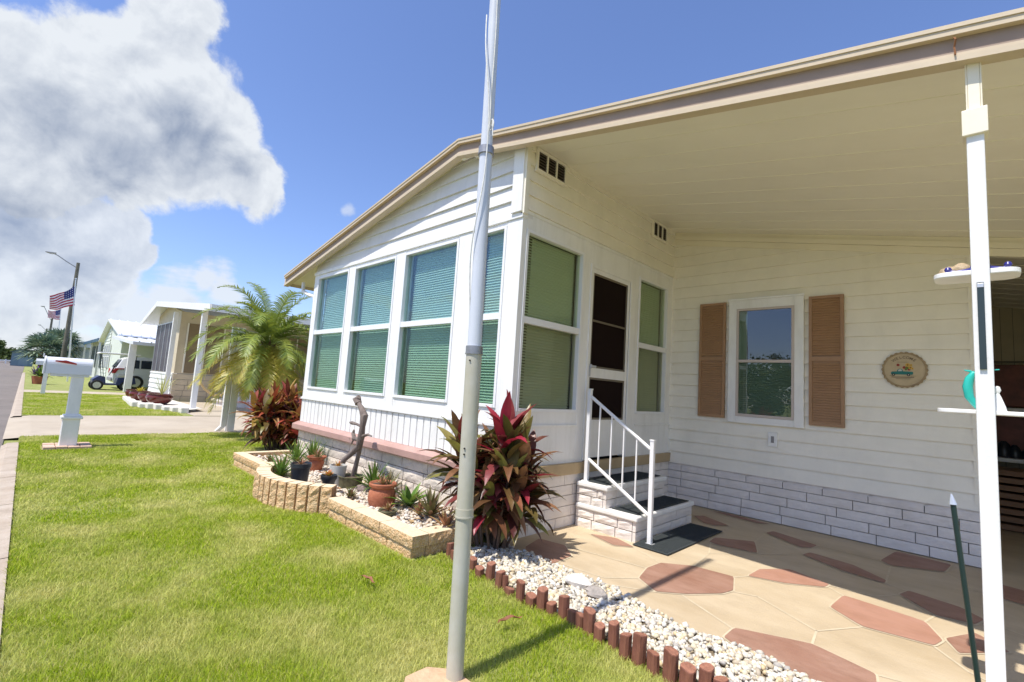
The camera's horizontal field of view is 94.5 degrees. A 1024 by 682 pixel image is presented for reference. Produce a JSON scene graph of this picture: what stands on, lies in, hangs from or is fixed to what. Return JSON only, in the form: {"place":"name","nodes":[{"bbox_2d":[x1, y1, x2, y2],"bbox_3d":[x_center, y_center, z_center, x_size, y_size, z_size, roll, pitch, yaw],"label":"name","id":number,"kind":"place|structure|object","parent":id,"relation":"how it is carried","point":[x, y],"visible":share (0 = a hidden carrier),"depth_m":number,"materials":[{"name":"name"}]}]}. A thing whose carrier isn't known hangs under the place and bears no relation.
{"place":"outdoors","nodes":[
{"label":"outdoors","id":0,"kind":"place"},
{"bbox_2d":[0,361,23,446],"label":"road","id":1,"kind":"structure","parent":0,"point":[10,377],"depth_m":19.43,"materials":[{"name":"asphalt"}]},
{"bbox_2d":[0,347,19,362],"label":"tree","id":2,"kind":"object","parent":1,"relation":"on","point":[5,355],"visible":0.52,"depth_m":112.36,"materials":[{"name":"green plant"}]},
{"bbox_2d":[10,348,32,366],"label":"utility shed","id":3,"kind":"structure","parent":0,"point":[23,361],"depth_m":76.91,"materials":[{"name":"blue"}]},
{"bbox_2d":[21,373,192,415],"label":"neighbor lawn","id":4,"kind":"structure","parent":0,"point":[56,383],"depth_m":22.89,"materials":[{"name":"plant"}]},
{"bbox_2d":[36,358,47,393],"bbox_3d":[-17.077,1.295,17.257,0.200,1.280,0.500,-2,-8,44],"label":"mailbox","id":5,"kind":"object","parent":4,"relation":"on","point":[45,375],"visible":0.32,"depth_m":17.21,"materials":[{"name":"white paint"}]},
{"bbox_2d":[45,251,79,376],"bbox_3d":[-36.194,-2.118,37.449,0.350,9.748,2.151,-2,-8,44],"label":"street lamp","id":6,"kind":"object","parent":4,"relation":"on","point":[66,334],"visible":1,"depth_m":37.93,"materials":[{"name":"metal"}]},
{"bbox_2d":[49,278,76,381],"bbox_3d":[-27.629,-0.771,29.001,0.396,6.443,1.430,-2,-8,44],"label":"flagpole","id":7,"kind":"object","parent":4,"relation":"on","point":[62,300],"visible":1,"depth_m":29.23,"materials":[{"name":"metal"}]},
{"bbox_2d":[83,338,103,376],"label":"neighbor house","id":8,"kind":"structure","parent":4,"relation":"on","point":[96,347],"depth_m":40.06,"materials":[{"name":"silver metal"}]},
{"bbox_2d":[20,392,182,415],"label":"grass","id":9,"kind":"structure","parent":4,"relation":"on","point":[58,403],"depth_m":13.40,"materials":[{"name":"plant"}]},
{"bbox_2d":[88,352,140,389],"bbox_3d":[-19.350,1.492,23.085,1.240,1.786,1.752,-2,-8,44],"label":"golf cart","id":10,"kind":"object","parent":4,"relation":"on","point":[97,382],"visible":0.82,"depth_m":22.70,"materials":[{"name":"blue"}]},
{"bbox_2d":[98,318,156,391],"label":"neighbor house","id":11,"kind":"structure","parent":4,"relation":"on","point":[132,340],"depth_m":28.78,"materials":[{"name":"silver metal"}]},
{"bbox_2d":[106,357,152,388],"bbox_3d":[-19.505,1.876,26.492,1.942,1.710,4.646,-2,-8,44],"label":"parked suv","id":12,"kind":"object","parent":4,"relation":"on","point":[142,370],"visible":0.31,"depth_m":25.02,"materials":[{"name":"white"}]},
{"bbox_2d":[122,396,201,412],"bbox_3d":[-11.548,2.012,15.378,6.299,0.179,1.500,-2,-8,44],"label":"stone border","id":13,"kind":"object","parent":4,"relation":"on","point":[176,406],"visible":0.73,"depth_m":14.08,"materials":[{"name":"stone"}]},
{"bbox_2d":[129,390,150,399],"bbox_3d":[-12.566,1.838,15.988,0.600,0.320,0.600,-2,-8,44],"label":"glazed bowl","id":14,"kind":"object","parent":13,"relation":"on","point":[133,394],"visible":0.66,"depth_m":15.74,"materials":[{"name":"ceramic"}]},
{"bbox_2d":[137,392,160,401],"bbox_3d":[-11.770,1.825,15.371,0.640,0.320,0.640,-2,-8,44],"label":"glazed bowl","id":15,"kind":"object","parent":13,"relation":"on","point":[141,396],"visible":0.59,"depth_m":15.10,"materials":[{"name":"ceramic"}]},
{"bbox_2d":[145,393,173,404],"bbox_3d":[-10.983,1.812,14.746,0.720,0.320,0.720,-2,-8,44],"label":"glazed bowl","id":16,"kind":"object","parent":13,"relation":"on","point":[163,399],"visible":0.87,"depth_m":14.52,"materials":[{"name":"ceramic"}]},
{"bbox_2d":[152,374,178,394],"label":"trailing plant","id":17,"kind":"object","parent":16,"relation":"on","point":[162,391],"visible":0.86,"depth_m":14.81,"materials":[{"name":"plant"}]},
{"bbox_2d":[140,301,321,410],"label":"neighbor house","id":18,"kind":"structure","parent":4,"relation":"on","point":[178,326],"depth_m":18.36,"materials":[{"name":"white metal"}]},
{"bbox_2d":[181,323,225,374],"bbox_3d":[-12.042,0.332,18.543,0.060,1.900,1.300,-2,-8,44],"label":"side window","id":19,"kind":"structure","parent":18,"relation":"in","point":[192,329],"depth_m":18.37,"materials":[{"name":"glass"}]},
{"bbox_2d":[282,337,319,379],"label":"side window","id":20,"kind":"structure","parent":18,"relation":"in","point":[301,341],"depth_m":21.19,"materials":[{"name":"glass"}]},
{"bbox_2d":[3,389,252,438],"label":"driveway","id":21,"kind":"structure","parent":0,"point":[202,420],"depth_m":10.13,"materials":[{"name":"concrete"}]},
{"bbox_2d":[205,327,245,431],"bbox_3d":[-6.026,0.806,10.052,0.500,2.210,0.550,-2,-8,44],"label":"driveway post","id":22,"kind":"object","parent":21,"relation":"on","point":[229,405],"visible":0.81,"depth_m":9.97,"materials":[{"name":"white paint"}]},
{"bbox_2d":[211,392,255,407],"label":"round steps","id":23,"kind":"structure","parent":21,"relation":"on","point":[241,405],"depth_m":16.79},
{"bbox_2d":[12,432,296,522],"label":"grass","id":24,"kind":"structure","parent":0,"point":[142,453],"depth_m":5.49,"materials":[{"name":"plant"}]},
{"bbox_2d":[1,364,515,590],"bbox_3d":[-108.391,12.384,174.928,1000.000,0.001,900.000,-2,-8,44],"label":"ground","id":25,"kind":"structure","parent":0,"point":[12,440],"depth_m":7.66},
{"bbox_2d":[0,372,24,634],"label":"curb","id":26,"kind":"structure","parent":25,"relation":"on","point":[9,454],"depth_m":4.45,"materials":[{"name":"concrete"}]},
{"bbox_2d":[16,332,68,367],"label":"fan palm","id":27,"kind":"object","parent":25,"relation":"on","point":[45,341],"visible":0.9,"depth_m":43.53,"materials":[{"name":"green plant"}]},
{"bbox_2d":[48,309,60,328],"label":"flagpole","id":28,"kind":"object","parent":25,"relation":"on","point":[56,314],"visible":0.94,"depth_m":50.52,"materials":[{"name":"fabric"}]},
{"bbox_2d":[35,327,82,357],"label":"fan palm","id":29,"kind":"object","parent":25,"relation":"on","point":[75,337],"visible":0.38,"depth_m":47.65,"materials":[{"name":"green plant"}]},
{"bbox_2d":[67,341,90,358],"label":"neighbor house","id":30,"kind":"structure","parent":25,"relation":"on","point":[87,351],"depth_m":49.21,"materials":[{"name":"silver metal"}]},
{"bbox_2d":[0,437,678,681],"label":"lawn","id":31,"kind":"structure","parent":0,"point":[487,643],"depth_m":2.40,"materials":[{"name":"plant"}]},
{"bbox_2d":[42,353,92,449],"bbox_3d":[-6.495,0.885,6.918,0.472,1.350,0.656,-2,-8,44],"label":"mailbox","id":32,"kind":"object","parent":31,"relation":"on","point":[77,370],"visible":0.93,"depth_m":6.88,"materials":[{"name":"white paint"}]},
{"bbox_2d":[183,281,323,435],"bbox_3d":[-5.030,0.332,9.691,2.767,3.210,2.742,-2,-8,44],"label":"date palm","id":33,"kind":"object","parent":31,"relation":"on","point":[268,361],"visible":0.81,"depth_m":9.23,"materials":[{"name":"plant"}]},
{"bbox_2d":[229,378,301,450],"bbox_3d":[-3.790,1.194,7.647,1.461,1.228,1.310,-2,-8,44],"label":"ti plant","id":34,"kind":"object","parent":31,"relation":"on","point":[275,414],"visible":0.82,"depth_m":7.44,"materials":[{"name":"red plant"}]},
{"bbox_2d":[233,450,485,558],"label":"planter wall","id":35,"kind":"structure","parent":31,"relation":"on","point":[272,488],"depth_m":4.22,"materials":[{"name":"stone"}]},
{"bbox_2d":[404,667,470,681],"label":"paver","id":36,"kind":"object","parent":31,"relation":"on","point":[429,674],"visible":0.72,"depth_m":2.00,"materials":[{"name":"concrete"}]},
{"bbox_2d":[469,556,476,571],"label":"edging log","id":37,"kind":"object","parent":31,"relation":"on","point":[473,561],"visible":0.55,"depth_m":3.23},
{"bbox_2d":[446,0,500,681],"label":"flagpole","id":38,"kind":"object","parent":31,"relation":"on","point":[464,512],"visible":1,"depth_m":2.13,"materials":[{"name":"metal"}]},
{"bbox_2d":[475,565,483,578],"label":"edging log","id":39,"kind":"object","parent":31,"relation":"on","point":[479,570],"visible":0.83,"depth_m":3.13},
{"bbox_2d":[486,561,495,581],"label":"edging log","id":40,"kind":"object","parent":31,"relation":"on","point":[490,569],"visible":0.81,"depth_m":3.09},
{"bbox_2d":[495,570,505,589],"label":"edging log","id":41,"kind":"object","parent":31,"relation":"on","point":[498,577],"visible":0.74,"depth_m":2.98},
{"bbox_2d":[516,579,524,603],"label":"edging log","id":42,"kind":"object","parent":31,"relation":"on","point":[520,589],"visible":0.83,"depth_m":2.80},
{"bbox_2d":[525,592,536,608],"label":"edging log","id":43,"kind":"object","parent":31,"relation":"on","point":[531,598],"visible":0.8,"depth_m":2.75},
{"bbox_2d":[536,586,547,612],"bbox_3d":[0.176,1.504,2.729,0.056,0.157,0.067,7,-7,-28],"label":"edging log","id":44,"kind":"object","parent":31,"relation":"on","point":[542,597],"visible":0.8,"depth_m":2.71,"materials":[{"name":"wood"}]},
{"bbox_2d":[546,601,556,615],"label":"edging log","id":45,"kind":"object","parent":31,"relation":"on","point":[551,607],"visible":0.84,"depth_m":2.67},
{"bbox_2d":[558,595,569,621],"bbox_3d":[0.293,1.503,2.651,0.055,0.157,0.066,7,-7,-29],"label":"edging log","id":46,"kind":"object","parent":31,"relation":"on","point":[564,604],"visible":0.75,"depth_m":2.63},
{"bbox_2d":[567,608,576,627],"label":"edging log","id":47,"kind":"object","parent":31,"relation":"on","point":[571,615],"visible":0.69,"depth_m":2.57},
{"bbox_2d":[575,611,582,630],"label":"edging log","id":48,"kind":"object","parent":31,"relation":"on","point":[578,618],"visible":0.62,"depth_m":2.53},
{"bbox_2d":[583,606,595,636],"bbox_3d":[0.409,1.495,2.499,0.068,0.157,0.059,-2,-8,44],"label":"edging log","id":49,"kind":"object","parent":31,"relation":"on","point":[589,616],"visible":0.79,"depth_m":2.48,"materials":[{"name":"wood"}]},
{"bbox_2d":[593,621,605,645],"bbox_3d":[0.447,1.508,2.421,0.052,0.120,0.059,7,-7,-30],"label":"edging log","id":50,"kind":"object","parent":31,"relation":"on","point":[599,630],"visible":0.83,"depth_m":2.41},
{"bbox_2d":[608,620,619,651],"bbox_3d":[0.511,1.489,2.374,0.048,0.157,0.060,6,-7,-25],"label":"edging log","id":51,"kind":"object","parent":31,"relation":"on","point":[613,632],"visible":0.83,"depth_m":2.36,"materials":[{"name":"wood"}]},
{"bbox_2d":[619,632,631,660],"bbox_3d":[0.549,1.487,2.289,0.054,0.148,0.058,7,-7,-28],"label":"edging log","id":52,"kind":"object","parent":31,"relation":"on","point":[625,645],"visible":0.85,"depth_m":2.27,"materials":[{"name":"wood"}]},
{"bbox_2d":[631,632,647,668],"bbox_3d":[0.605,1.472,2.244,0.061,0.176,0.072,7,-7,-30],"label":"edging log","id":53,"kind":"object","parent":31,"relation":"on","point":[639,648],"visible":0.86,"depth_m":2.22,"materials":[{"name":"wood"}]},
{"bbox_2d":[470,542,823,681],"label":"gravel","id":54,"kind":"structure","parent":31,"relation":"on","point":[626,611],"depth_m":2.60,"materials":[{"name":"gravel"}]},
{"bbox_2d":[420,390,563,549],"bbox_3d":[-0.125,1.010,3.765,1.032,1.260,1.141,-2,-8,44],"label":"ti plant","id":55,"kind":"object","parent":54,"relation":"on","point":[508,490],"visible":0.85,"depth_m":3.59,"materials":[{"name":"red plant"}]},
{"bbox_2d":[564,573,591,589],"bbox_3d":[0.428,1.549,3.049,0.210,0.086,0.120,-2,-8,44],"label":"rock","id":56,"kind":"object","parent":54,"relation":"on","point":[579,580],"visible":0.72,"depth_m":3.02,"materials":[{"name":"stone"}]},
{"bbox_2d":[585,585,607,598],"bbox_3d":[0.518,1.540,2.904,0.155,0.068,0.114,-2,-8,44],"label":"rock","id":57,"kind":"object","parent":54,"relation":"on","point":[594,591],"visible":0.94,"depth_m":2.87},
{"bbox_2d":[949,494,980,681],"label":"garden stake","id":58,"kind":"object","parent":54,"relation":"on","point":[966,599],"visible":1,"depth_m":1.53,"materials":[{"name":"green"}]},
{"bbox_2d":[647,649,659,677],"bbox_3d":[0.652,1.491,2.173,0.050,0.129,0.061,7,-7,-31],"label":"edging log","id":59,"kind":"object","parent":31,"relation":"on","point":[653,661],"visible":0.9,"depth_m":2.16,"materials":[{"name":"wood"}]},
{"bbox_2d":[662,646,678,681],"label":"edging log","id":60,"kind":"object","parent":31,"relation":"on","point":[670,663],"visible":0.99,"depth_m":2.10,"materials":[{"name":"wood"}]},
{"bbox_2d":[679,662,696,681],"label":"edging log","id":61,"kind":"object","parent":31,"relation":"on","point":[688,672],"visible":1,"depth_m":2.05,"materials":[{"name":"wood"}]},
{"bbox_2d":[698,662,714,681],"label":"edging log","id":62,"kind":"object","parent":31,"relation":"on","point":[706,672],"visible":1,"depth_m":2.01,"materials":[{"name":"wood"}]},
{"bbox_2d":[0,0,1023,349],"label":"sky","id":63,"kind":"structure","parent":0,"point":[167,150],"materials":[{"name":"blue"}]},
{"bbox_2d":[509,505,1023,681],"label":"patio","id":64,"kind":"structure","parent":0,"point":[892,656],"depth_m":3.27,"materials":[{"name":"concrete"}]},
{"bbox_2d":[575,471,693,542],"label":"entry steps","id":65,"kind":"structure","parent":64,"relation":"on","point":[596,503],"depth_m":4.43,"materials":[{"name":"white paint"}]},
{"bbox_2d":[581,388,655,544],"bbox_3d":[0.973,1.104,4.351,0.750,1.298,0.060,-2,-8,44],"label":"handrail","id":66,"kind":"object","parent":65,"relation":"attached to","point":[651,449],"visible":0.99,"depth_m":4.31,"materials":[{"name":"metal"}]},
{"bbox_2d":[581,471,659,484],"bbox_3d":[1.138,1.401,4.866,0.300,0.010,1.050,-2,-8,44],"label":"door mat","id":67,"kind":"object","parent":65,"relation":"on","point":[616,478],"depth_m":4.80,"materials":[{"name":"rubber"}]},
{"bbox_2d":[612,495,688,514],"bbox_3d":[1.371,1.592,4.619,0.270,0.010,1.030,-2,-8,44],"label":"door mat","id":68,"kind":"object","parent":65,"relation":"on","point":[662,502],"depth_m":4.58,"materials":[{"name":"rubber"}]},
{"bbox_2d":[284,7,1023,681],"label":"mobile home","id":69,"kind":"object","parent":64,"relation":"on","point":[726,293],"visible":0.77,"depth_m":4.63,"materials":[{"name":"white"}]},
{"bbox_2d":[307,269,349,390],"bbox_3d":[-2.550,-0.137,6.677,0.965,1.645,0.124,-2,-8,44],"label":"sunroom window","id":70,"kind":"structure","parent":69,"relation":"in","point":[332,332],"depth_m":6.79,"materials":[{"name":"teal glass"}]},
{"bbox_2d":[343,256,396,395],"bbox_3d":[-1.728,-0.167,5.874,1.005,1.645,0.124,-2,-8,44],"label":"sunroom window","id":71,"kind":"structure","parent":69,"relation":"in","point":[374,329],"depth_m":5.96,"materials":[{"name":"teal glass"}]},
{"bbox_2d":[392,238,459,402],"bbox_3d":[-0.892,-0.197,5.059,0.980,1.645,0.124,-2,-8,44],"label":"sunroom window","id":72,"kind":"structure","parent":69,"relation":"in","point":[431,324],"depth_m":5.12,"materials":[{"name":"teal glass"}]},
{"bbox_2d":[467,225,507,407],"bbox_3d":[-0.213,-0.222,4.395,0.430,1.645,0.124,-2,-8,44],"label":"sunroom window","id":73,"kind":"structure","parent":69,"relation":"in","point":[492,316],"depth_m":4.42,"materials":[{"name":"teal glass"}]},
{"bbox_2d":[515,228,584,412],"bbox_3d":[0.352,-0.147,4.456,0.115,1.610,0.870,-2,-8,44],"label":"window","id":74,"kind":"structure","parent":69,"relation":"in","point":[547,320],"depth_m":4.52,"materials":[{"name":"green glass"}]},
{"bbox_2d":[585,269,629,457],"bbox_3d":[1.043,0.247,5.077,0.070,1.945,0.755,-2,-8,44],"label":"screen door","id":75,"kind":"structure","parent":69,"relation":"in","point":[607,378],"depth_m":5.10,"materials":[{"name":"white paint"}]},
{"bbox_2d":[635,276,668,413],"bbox_3d":[1.681,0.079,5.809,0.115,1.610,0.730,-2,-8,44],"label":"window","id":76,"kind":"structure","parent":69,"relation":"in","point":[648,309],"depth_m":5.91,"materials":[{"name":"green glass"}]},
{"bbox_2d":[727,293,804,427],"bbox_3d":[2.835,0.213,5.314,0.795,1.440,0.074,-2,-8,44],"label":"patio window","id":77,"kind":"structure","parent":69,"relation":"in","point":[766,347],"depth_m":5.29,"materials":[{"name":"white paint"}]},
{"bbox_2d":[881,352,928,387],"bbox_3d":[3.699,0.272,4.466,0.344,0.341,0.020,-2,-8,44],"label":"welcome sign","id":78,"kind":"object","parent":69,"relation":"attached to","point":[904,369],"visible":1,"depth_m":4.46,"materials":[{"name":"wood"}]},
{"bbox_2d":[934,267,1020,284],"bbox_3d":[2.099,-0.294,2.145,0.280,0.022,0.168,-2,-8,44],"label":"post shelf","id":79,"kind":"object","parent":69,"relation":"attached to","point":[996,274],"visible":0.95,"depth_m":2.12,"materials":[{"name":"white paint"}]},
{"bbox_2d":[938,263,969,273],"bbox_3d":[2.091,-0.331,2.236,0.122,0.070,0.067,-2,-8,44],"label":"sea shell","id":80,"kind":"object","parent":79,"relation":"on","point":[958,266],"visible":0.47,"depth_m":2.21},
{"bbox_2d":[944,261,1011,272],"bbox_3d":[2.090,-0.368,2.130,0.220,0.126,0.070,-2,-8,44],"label":"anchor ornament","id":81,"kind":"object","parent":79,"relation":"on","point":[1006,264],"visible":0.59,"depth_m":2.11,"materials":[{"name":"blue ceramic"}]},
{"bbox_2d":[937,408,1023,416],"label":"post shelf","id":82,"kind":"object","parent":69,"relation":"attached to","point":[998,413],"visible":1,"depth_m":2.04,"materials":[{"name":"white paint"}]},
{"bbox_2d":[962,369,998,408],"bbox_3d":[2.058,0.212,2.079,0.119,0.179,0.034,-2,-8,44],"label":"seahorse figurine","id":83,"kind":"object","parent":82,"relation":"on","point":[967,387],"visible":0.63,"depth_m":2.09,"materials":[{"name":"teal ceramic"}]},
{"bbox_2d":[995,386,1006,410],"bbox_3d":[2.092,0.248,2.040,0.056,0.108,0.055,-2,-8,44],"label":"white figurine","id":84,"kind":"object","parent":82,"relation":"on","point":[999,404],"visible":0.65,"depth_m":2.03,"materials":[{"name":"ceramic"}]},
{"bbox_2d":[977,282,986,368],"bbox_3d":[1.988,-0.066,2.004,0.022,0.373,0.010,-2,-8,44],"label":"thermometer","id":85,"kind":"object","parent":69,"relation":"attached to","point":[981,327],"visible":1,"depth_m":2.00,"materials":[{"name":"grey"}]},
{"bbox_2d":[994,365,1023,463],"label":"storage cabinet","id":86,"kind":"object","parent":69,"relation":"attached to","point":[1009,380],"depth_m":6.24,"materials":[{"name":"brown wood"}]},
{"bbox_2d":[997,441,1010,456],"bbox_3d":[6.411,1.404,6.173,0.180,0.200,0.180,-2,-8,44],"label":"storage jar","id":87,"kind":"object","parent":86,"relation":"in","point":[1003,448],"visible":0.91,"depth_m":6.13,"materials":[{"name":"black plastic"}]},
{"bbox_2d":[1011,445,1021,457],"bbox_3d":[6.481,1.421,6.102,0.150,0.160,0.150,-2,-8,44],"label":"storage jar","id":88,"kind":"object","parent":86,"relation":"in","point":[1016,451],"visible":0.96,"depth_m":6.06,"materials":[{"name":"black plastic"}]},
{"bbox_2d":[633,523,721,554],"bbox_3d":[1.535,1.786,4.314,0.320,0.010,1.150,-2,-8,44],"label":"door mat","id":89,"kind":"object","parent":64,"relation":"on","point":[669,542],"depth_m":4.25,"materials":[{"name":"rubber"}]},
{"bbox_2d":[526,511,1023,681],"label":"patio stains","id":90,"kind":"object","parent":64,"relation":"on","point":[814,662],"visible":0.93,"depth_m":3.12,"materials":[{"name":"concrete"}]},
{"bbox_2d":[998,466,1023,532],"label":"lumber stack","id":91,"kind":"object","parent":64,"relation":"on","point":[1011,492],"depth_m":5.53,"materials":[{"name":"brown wood"}]},
{"label":"bed soil","id":92,"kind":"structure","parent":0,"visible":0},
{"bbox_2d":[255,454,455,528],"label":"bed stones","id":93,"kind":"object","parent":92,"relation":"on","point":[403,511],"visible":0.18,"depth_m":4.40,"materials":[{"name":"gravel"}]},
{"bbox_2d":[265,453,293,476],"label":"bed plant","id":94,"kind":"object","parent":93,"relation":"on","point":[281,468],"visible":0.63,"depth_m":5.25,"materials":[{"name":"green plant"}]},
{"bbox_2d":[275,439,309,461],"bbox_3d":[-2.795,1.422,6.177,0.598,0.367,0.588,6,-6,-23],"label":"bed plant","id":95,"kind":"object","parent":93,"relation":"on","point":[295,451],"visible":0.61,"depth_m":6.15,"materials":[{"name":"green plant"}]},
{"bbox_2d":[290,461,311,481],"bbox_3d":[-2.204,1.404,4.923,0.208,0.270,0.208,-2,-8,44],"label":"black pot","id":96,"kind":"object","parent":93,"relation":"on","point":[300,472],"visible":0.79,"depth_m":4.85,"materials":[{"name":"plastic"}]},
{"bbox_2d":[286,436,328,461],"bbox_3d":[-2.577,1.412,6.158,0.632,0.369,0.661,-2,-8,44],"label":"bed plant","id":97,"kind":"object","parent":93,"relation":"on","point":[312,447],"visible":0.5,"depth_m":6.14,"materials":[{"name":"green plant"}]},
{"bbox_2d":[307,455,326,470],"bbox_3d":[-2.398,1.514,5.800,0.230,0.206,0.230,-2,-8,44],"label":"terracotta pot","id":98,"kind":"object","parent":93,"relation":"on","point":[318,463],"visible":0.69,"depth_m":5.73,"materials":[{"name":"ceramic"}]},
{"bbox_2d":[321,473,336,483],"bbox_3d":[-1.817,1.431,4.679,0.156,0.216,0.156,-2,-8,44],"label":"black saucer pot","id":99,"kind":"object","parent":93,"relation":"on","point":[326,479],"visible":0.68,"depth_m":4.63,"materials":[{"name":"plastic"}]},
{"bbox_2d":[330,464,346,485],"bbox_3d":[-1.861,1.448,5.044,0.180,0.252,0.180,-2,-8,44],"label":"white bowl pot","id":100,"kind":"object","parent":93,"relation":"on","point":[340,470],"visible":0.5,"depth_m":4.98,"materials":[{"name":"grey ceramic"}]},
{"bbox_2d":[338,473,363,488],"bbox_3d":[-1.711,1.506,5.014,0.270,0.160,0.270,-2,-8,44],"label":"bonsai pot","id":101,"kind":"object","parent":93,"relation":"on","point":[346,481],"visible":0.59,"depth_m":4.92,"materials":[{"name":"ceramic"}]},
{"bbox_2d":[340,395,371,475],"bbox_3d":[-1.658,1.035,5.082,0.653,0.904,0.125,-2,-8,44],"label":"driftwood","id":102,"kind":"object","parent":101,"relation":"in","point":[359,439],"visible":0.9,"depth_m":5.03,"materials":[{"name":"brown wood"}]},
{"bbox_2d":[253,454,454,524],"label":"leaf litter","id":103,"kind":"object","parent":93,"relation":"on","point":[339,488],"visible":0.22,"depth_m":4.37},
{"bbox_2d":[350,458,396,492],"bbox_3d":[-1.456,1.383,4.969,0.584,0.326,0.540,-2,-8,44],"label":"bed plant","id":104,"kind":"object","parent":93,"relation":"on","point":[372,476],"visible":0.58,"depth_m":4.95,"materials":[{"name":"green plant"}]},
{"bbox_2d":[368,480,396,507],"bbox_3d":[-1.195,1.423,4.352,0.252,0.245,0.252,-2,-8,44],"label":"terracotta urn","id":105,"kind":"object","parent":93,"relation":"on","point":[378,492],"visible":0.74,"depth_m":4.26,"materials":[{"name":"ceramic"}]},
{"bbox_2d":[369,467,403,489],"bbox_3d":[-1.259,1.418,4.853,0.412,0.258,0.427,2,-6,11],"label":"bed plant","id":106,"kind":"object","parent":93,"relation":"on","point":[389,475],"visible":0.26,"depth_m":4.87,"materials":[{"name":"green plant"}]},
{"bbox_2d":[378,507,397,516],"bbox_3d":[-1.062,1.480,4.042,0.162,0.085,0.162,-2,-8,44],"label":"rock","id":107,"kind":"object","parent":93,"relation":"on","point":[392,512],"visible":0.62,"depth_m":4.01,"materials":[{"name":"stone"}]},
{"bbox_2d":[383,483,426,506],"bbox_3d":[-0.927,1.420,4.365,0.453,0.198,0.398,3,-6,6],"label":"bed plant","id":108,"kind":"object","parent":93,"relation":"on","point":[407,497],"visible":0.91,"depth_m":4.33,"materials":[{"name":"green plant"}]},
{"bbox_2d":[414,486,452,515],"bbox_3d":[-0.690,1.375,4.046,0.345,0.252,0.407,2,-6,16],"label":"bed plant","id":109,"kind":"object","parent":93,"relation":"on","point":[430,505],"visible":0.84,"depth_m":4.03,"materials":[{"name":"green plant"}]},
{"bbox_2d":[428,505,455,527],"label":"bed plant","id":110,"kind":"object","parent":93,"relation":"on","point":[447,521],"visible":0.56,"depth_m":3.73,"materials":[{"name":"brown plant"}]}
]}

